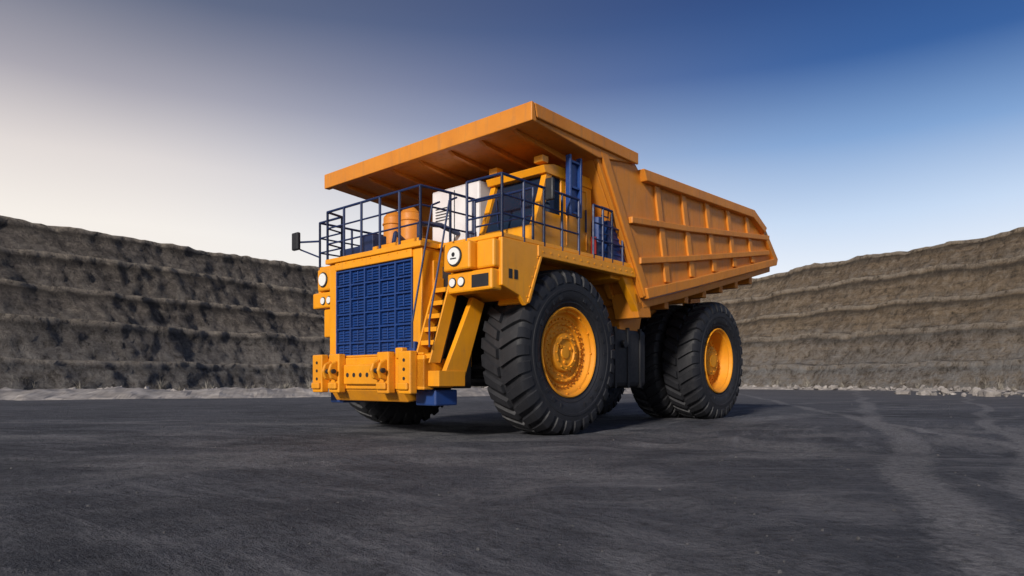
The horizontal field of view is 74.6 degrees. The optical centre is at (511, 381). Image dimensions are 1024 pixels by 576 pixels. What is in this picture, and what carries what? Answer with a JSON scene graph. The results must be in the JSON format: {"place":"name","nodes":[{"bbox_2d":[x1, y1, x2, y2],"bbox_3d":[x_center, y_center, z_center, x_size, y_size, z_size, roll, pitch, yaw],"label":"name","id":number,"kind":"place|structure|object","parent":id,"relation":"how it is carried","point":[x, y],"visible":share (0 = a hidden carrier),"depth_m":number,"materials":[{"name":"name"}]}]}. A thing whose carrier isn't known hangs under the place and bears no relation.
{"place":"outdoors","nodes":[
{"label":"outdoors","id":0,"kind":"place"},
{"bbox_2d":[0,389,1023,575],"bbox_3d":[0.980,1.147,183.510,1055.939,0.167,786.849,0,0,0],"label":"ground","id":1,"kind":"structure","parent":0,"point":[630,509],"depth_m":7.12,"materials":[{"name":"grey gravel"}]},
{"bbox_2d":[0,386,631,400],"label":"gravel berm","id":2,"kind":"structure","parent":1,"relation":"on","point":[117,392],"depth_m":46.12,"materials":[{"name":"grey gravel"}]},
{"bbox_2d":[349,388,450,424],"bbox_3d":[-3.023,-0.625,18.124,1.152,3.572,3.572,0,0,41],"label":"front tyre","id":3,"kind":"object","parent":1,"relation":"on","point":[402,413],"visible":0.18,"depth_m":17.50,"materials":[{"name":"rubber"}]},
{"bbox_2d":[0,215,1023,390],"bbox_3d":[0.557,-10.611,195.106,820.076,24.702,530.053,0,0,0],"label":"quarry wall","id":4,"kind":"structure","parent":1,"relation":"on","point":[94,309],"depth_m":92.56,"materials":[{"name":"grey stone"}]},
{"bbox_2d":[1,384,1023,396],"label":"rubble","id":5,"kind":"object","parent":1,"relation":"on","point":[974,391],"visible":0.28,"depth_m":60.18,"materials":[{"name":"stone"}]},
{"bbox_2d":[12,374,1018,391],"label":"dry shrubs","id":6,"kind":"object","parent":1,"relation":"on","point":[1001,387],"visible":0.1,"depth_m":79.34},
{"bbox_2d":[481,269,614,434],"bbox_3d":[0.883,-0.625,14.692,1.152,3.572,3.572,0,0,41],"label":"front tyre","id":7,"kind":"object","parent":1,"relation":"on","point":[524,396],"visible":0.78,"depth_m":13.72,"materials":[{"name":"rubber"}]},
{"bbox_2d":[541,307,595,397],"bbox_3d":[1.160,-0.625,14.449,0.255,1.950,1.950,0,0,41],"label":"front rim","id":8,"kind":"object","parent":7,"relation":"attached to","point":[568,352],"visible":0.94,"depth_m":14.58,"materials":[{"name":"paint"}]},
{"bbox_2d":[597,388,624,414],"bbox_3d":[2.709,-0.625,23.285,1.090,3.572,3.572,0,0,41],"label":"tyre","id":9,"kind":"object","parent":1,"relation":"on","point":[613,399],"visible":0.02,"depth_m":23.37,"materials":[{"name":"rubber"}]},
{"bbox_2d":[631,305,683,417],"bbox_3d":[4.963,-0.625,21.305,1.090,3.572,3.572,0,0,41],"label":"tyre","id":10,"kind":"object","parent":1,"relation":"on","point":[651,397],"visible":0.44,"depth_m":20.09,"materials":[{"name":"rubber"}]},
{"bbox_2d":[662,302,742,418],"bbox_3d":[5.864,-0.625,20.513,1.090,3.572,3.572,0,0,41],"label":"tyre","id":11,"kind":"object","parent":1,"relation":"on","point":[690,392],"visible":0.91,"depth_m":19.51,"materials":[{"name":"rubber"}]},
{"bbox_2d":[704,328,732,392],"bbox_3d":[5.997,-0.625,20.396,0.635,1.950,1.950,0,0,41],"label":"rim","id":12,"kind":"object","parent":11,"relation":"attached to","point":[718,361],"visible":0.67,"depth_m":20.75,"materials":[{"name":"paint"}]},
{"bbox_2d":[739,387,1023,391],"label":"gravel berm","id":13,"kind":"structure","parent":1,"relation":"on","point":[844,388],"depth_m":89.18,"materials":[{"name":"grey gravel"}]},
{"bbox_2d":[0,0,1023,277],"label":"sky","id":14,"kind":"structure","parent":0,"point":[850,129],"materials":[{"name":"blue"}]},
{"bbox_2d":[407,159,642,305],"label":"dump body front wall","id":15,"kind":"structure","parent":0,"point":[606,292],"depth_m":15.70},
{"bbox_2d":[401,158,770,297],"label":"dump body sides","id":16,"kind":"object","parent":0,"point":[637,196],"visible":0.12,"depth_m":17.34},
{"bbox_2d":[324,101,637,209],"bbox_3d":[-0.963,-5.188,16.833,7.080,0.495,3.980,0,0,41],"label":"canopy","id":17,"kind":"object","parent":16,"relation":"attached to","point":[553,130],"visible":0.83,"depth_m":14.99,"materials":[{"name":"metal"}]},
{"bbox_2d":[344,129,574,207],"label":"canopy ribs","id":18,"kind":"object","parent":17,"relation":"attached to","point":[557,155],"visible":0.55,"depth_m":15.68,"materials":[{"name":"orange metal"}]},
{"bbox_2d":[566,154,581,218],"bbox_3d":[1.332,-4.210,14.551,0.140,1.300,0.440,0,0,41],"label":"exhaust guard","id":19,"kind":"object","parent":17,"relation":"hanging from","point":[573,178],"visible":0.88,"depth_m":14.54,"materials":[{"name":"blue paint"}]},
{"bbox_2d":[591,204,595,236],"bbox_3d":[1.346,-3.510,16.203,1.500,1.400,0.620,0,0,41],"label":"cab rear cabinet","id":20,"kind":"object","parent":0,"point":[591,220],"visible":0.02,"depth_m":15.64,"materials":[{"name":"metal"}]},
{"bbox_2d":[606,267,769,315],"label":"dump body floor","id":21,"kind":"structure","parent":0,"point":[662,302],"depth_m":19.34,"materials":[{"name":"paint"}]},
{"bbox_2d":[601,151,777,298],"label":"dump body side ribs","id":22,"kind":"object","parent":21,"relation":"on","point":[657,182],"visible":0.48,"depth_m":17.92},
{"bbox_2d":[442,267,493,387],"bbox_3d":[1.156,-1.277,19.245,4.800,2.833,12.400,0,0,41],"label":"chassis frame","id":23,"kind":"object","parent":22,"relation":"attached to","point":[476,370],"visible":0.03,"depth_m":14.04,"materials":[{"name":"metal"}]},
{"bbox_2d":[311,347,452,401],"bbox_3d":[-2.954,-0.132,14.339,3.700,1.097,1.195,0,0,41],"label":"front bumper","id":24,"kind":"object","parent":23,"relation":"attached to","point":[390,384],"visible":0.98,"depth_m":13.88,"materials":[{"name":"yellow paint"}]},
{"bbox_2d":[316,358,404,379],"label":"tow eyes","id":25,"kind":"object","parent":24,"relation":"attached to","point":[382,370],"visible":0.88,"depth_m":14.12},
{"bbox_2d":[331,341,456,405],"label":"blue boxes","id":26,"kind":"object","parent":24,"relation":"on","point":[440,397],"visible":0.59,"depth_m":13.41,"materials":[{"name":"paint"}]},
{"bbox_2d":[421,287,446,357],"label":"ladder steps","id":27,"kind":"structure","parent":24,"relation":"on","point":[438,302],"depth_m":13.25,"materials":[{"name":"yellow paint"}]},
{"bbox_2d":[330,247,471,366],"bbox_3d":[-2.537,-1.479,14.995,3.260,2.438,1.460,0,0,41],"label":"radiator housing","id":28,"kind":"object","parent":23,"relation":"on","point":[429,269],"visible":0.34,"depth_m":13.64,"materials":[{"name":"orange metal"}]},
{"bbox_2d":[336,258,412,355],"bbox_3d":[-2.947,-1.500,14.574,2.660,2.020,0.235,0,0,41],"label":"radiator grille","id":29,"kind":"object","parent":28,"relation":"attached to","point":[374,308],"visible":0.92,"depth_m":14.49,"materials":[{"name":"blue metal"}]},
{"bbox_2d":[430,292,456,362],"bbox_3d":[-1.375,-1.100,13.455,0.392,1.480,0.480,0,0,41],"label":"ladder back plate","id":30,"kind":"object","parent":23,"relation":"attached to","point":[448,330],"visible":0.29,"depth_m":13.37,"materials":[{"name":"metal"}]},
{"bbox_2d":[319,232,641,311],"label":"deck","id":31,"kind":"structure","parent":23,"relation":"on","point":[518,254],"depth_m":13.62,"materials":[{"name":"yellow paint"}]},
{"bbox_2d":[313,238,501,337],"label":"headlight pods","id":32,"kind":"object","parent":31,"relation":"attached to","point":[480,256],"visible":0.71,"depth_m":12.80,"materials":[{"name":"yellow paint"}]},
{"bbox_2d":[318,246,517,304],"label":"headlight bezels","id":33,"kind":"object","parent":32,"relation":"attached to","point":[479,280],"visible":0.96,"depth_m":12.79,"materials":[{"name":"metal"}]},
{"bbox_2d":[318,247,463,303],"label":"headlights","id":34,"kind":"object","parent":33,"relation":"attached to","point":[322,279],"visible":0.96,"depth_m":13.00,"materials":[{"name":"white glass"}]},
{"bbox_2d":[416,278,483,385],"bbox_3d":[-1.243,-1.005,13.485,0.642,2.190,1.375,0,0,41],"label":"access ladder","id":35,"kind":"object","parent":31,"relation":"attached to","point":[453,372],"visible":0.77,"depth_m":13.28,"materials":[{"name":"orange metal"}]},
{"bbox_2d":[319,172,624,347],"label":"handrails","id":36,"kind":"object","parent":31,"relation":"on","point":[501,195],"visible":0.84,"depth_m":13.90,"materials":[{"name":"blue metal"}]},
{"bbox_2d":[300,189,544,257],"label":"mirror arms","id":37,"kind":"object","parent":36,"relation":"attached to","point":[316,241],"visible":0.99,"depth_m":16.69},
{"bbox_2d":[292,177,554,250],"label":"mirrors","id":38,"kind":"object","parent":37,"relation":"attached to","point":[549,188],"visible":1,"depth_m":13.40,"materials":[{"name":"metal"}]},
{"bbox_2d":[337,250,632,296],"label":"fender bolts","id":39,"kind":"object","parent":31,"relation":"attached to","point":[535,266],"visible":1,"depth_m":14.23,"materials":[{"name":"yellow paint"}]},
{"bbox_2d":[471,328,644,386],"bbox_3d":[1.008,-0.610,19.076,5.300,1.500,1.850,0,0,41],"label":"fuel tank","id":40,"kind":"object","parent":23,"relation":"attached to","point":[622,362],"visible":0.16,"depth_m":17.44,"materials":[{"name":"metal"}]},
{"bbox_2d":[611,326,641,387],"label":"fuel tank straps","id":41,"kind":"object","parent":40,"relation":"attached to","point":[625,343],"visible":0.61,"depth_m":17.27,"materials":[{"name":"black metal"}]},
{"bbox_2d":[607,294,699,330],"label":"frame brackets","id":42,"kind":"object","parent":23,"relation":"attached to","point":[622,316],"visible":0.27,"depth_m":16.79,"materials":[{"name":"metal"}]},
{"bbox_3d":[-0.932,-2.816,16.353,5.920,0.011,4.500,0,0,41],"label":"deck grating","id":43,"kind":"object","parent":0,"visible":0},
{"bbox_2d":[373,237,440,249],"bbox_3d":[-2.168,-2.951,15.310,1.600,0.257,1.300,0,0,41],"label":"engine hood","id":44,"kind":"object","parent":43,"relation":"on","point":[402,242],"visible":0.2,"depth_m":14.66,"materials":[{"name":"yellow paint"}]},
{"bbox_2d":[382,207,418,243],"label":"air cleaners","id":45,"kind":"object","parent":44,"relation":"on","point":[408,216],"visible":0.38,"depth_m":16.12,"materials":[{"name":"paint"}]},
{"bbox_2d":[340,221,476,256],"bbox_3d":[-2.521,-3.221,15.877,3.720,0.792,1.488,0,0,41],"label":"deck machinery","id":46,"kind":"object","parent":43,"relation":"on","point":[370,242],"visible":0.45,"depth_m":15.58,"materials":[{"name":"blue paint"}]},
{"bbox_2d":[433,181,490,242],"bbox_3d":[-0.825,-3.720,16.459,1.600,1.780,1.600,0,0,41],"label":"electrical cabinet","id":47,"kind":"object","parent":43,"relation":"on","point":[478,189],"visible":0.31,"depth_m":15.73,"materials":[{"name":"white metal"}]},
{"bbox_2d":[435,190,454,240],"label":"cabinet details","id":48,"kind":"object","parent":47,"relation":"attached to","point":[445,216],"visible":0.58,"depth_m":16.04,"materials":[{"name":"metal"}]},
{"bbox_2d":[479,164,591,253],"bbox_3d":[0.536,-3.715,15.130,1.660,1.810,2.040,0,0,41],"label":"cab shell","id":49,"kind":"object","parent":43,"relation":"on","point":[552,235],"visible":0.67,"depth_m":14.58},
{"bbox_2d":[489,154,547,176],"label":"cab roof lamps","id":50,"kind":"object","parent":49,"relation":"on","point":[542,159],"visible":0.5,"depth_m":14.21,"materials":[{"name":"orange plastic"}]},
{"bbox_2d":[486,177,559,232],"bbox_3d":[0.449,-3.820,14.994,1.568,1.100,1.560,0,0,41],"label":"cab glass","id":51,"kind":"object","parent":49,"relation":"in","point":[512,206],"visible":0.46,"depth_m":14.51,"materials":[{"name":"black glass"}]},
{"bbox_2d":[496,193,586,231],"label":"cab trim","id":52,"kind":"structure","parent":49,"relation":"attached to","point":[521,213],"depth_m":14.92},
{"bbox_2d":[591,237,596,254],"bbox_3d":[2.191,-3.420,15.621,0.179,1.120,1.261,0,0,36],"label":"fire bottle","id":53,"kind":"object","parent":43,"relation":"on","point":[595,246],"visible":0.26,"depth_m":15.14,"materials":[{"name":"red paint"}]},
{"bbox_2d":[595,217,625,262],"bbox_3d":[1.782,-3.340,16.245,1.700,1.040,1.180,0,0,41],"label":"brake resistor box","id":54,"kind":"object","parent":43,"relation":"on","point":[607,248],"visible":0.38,"depth_m":15.51,"materials":[{"name":"blue paint"}]}
]}

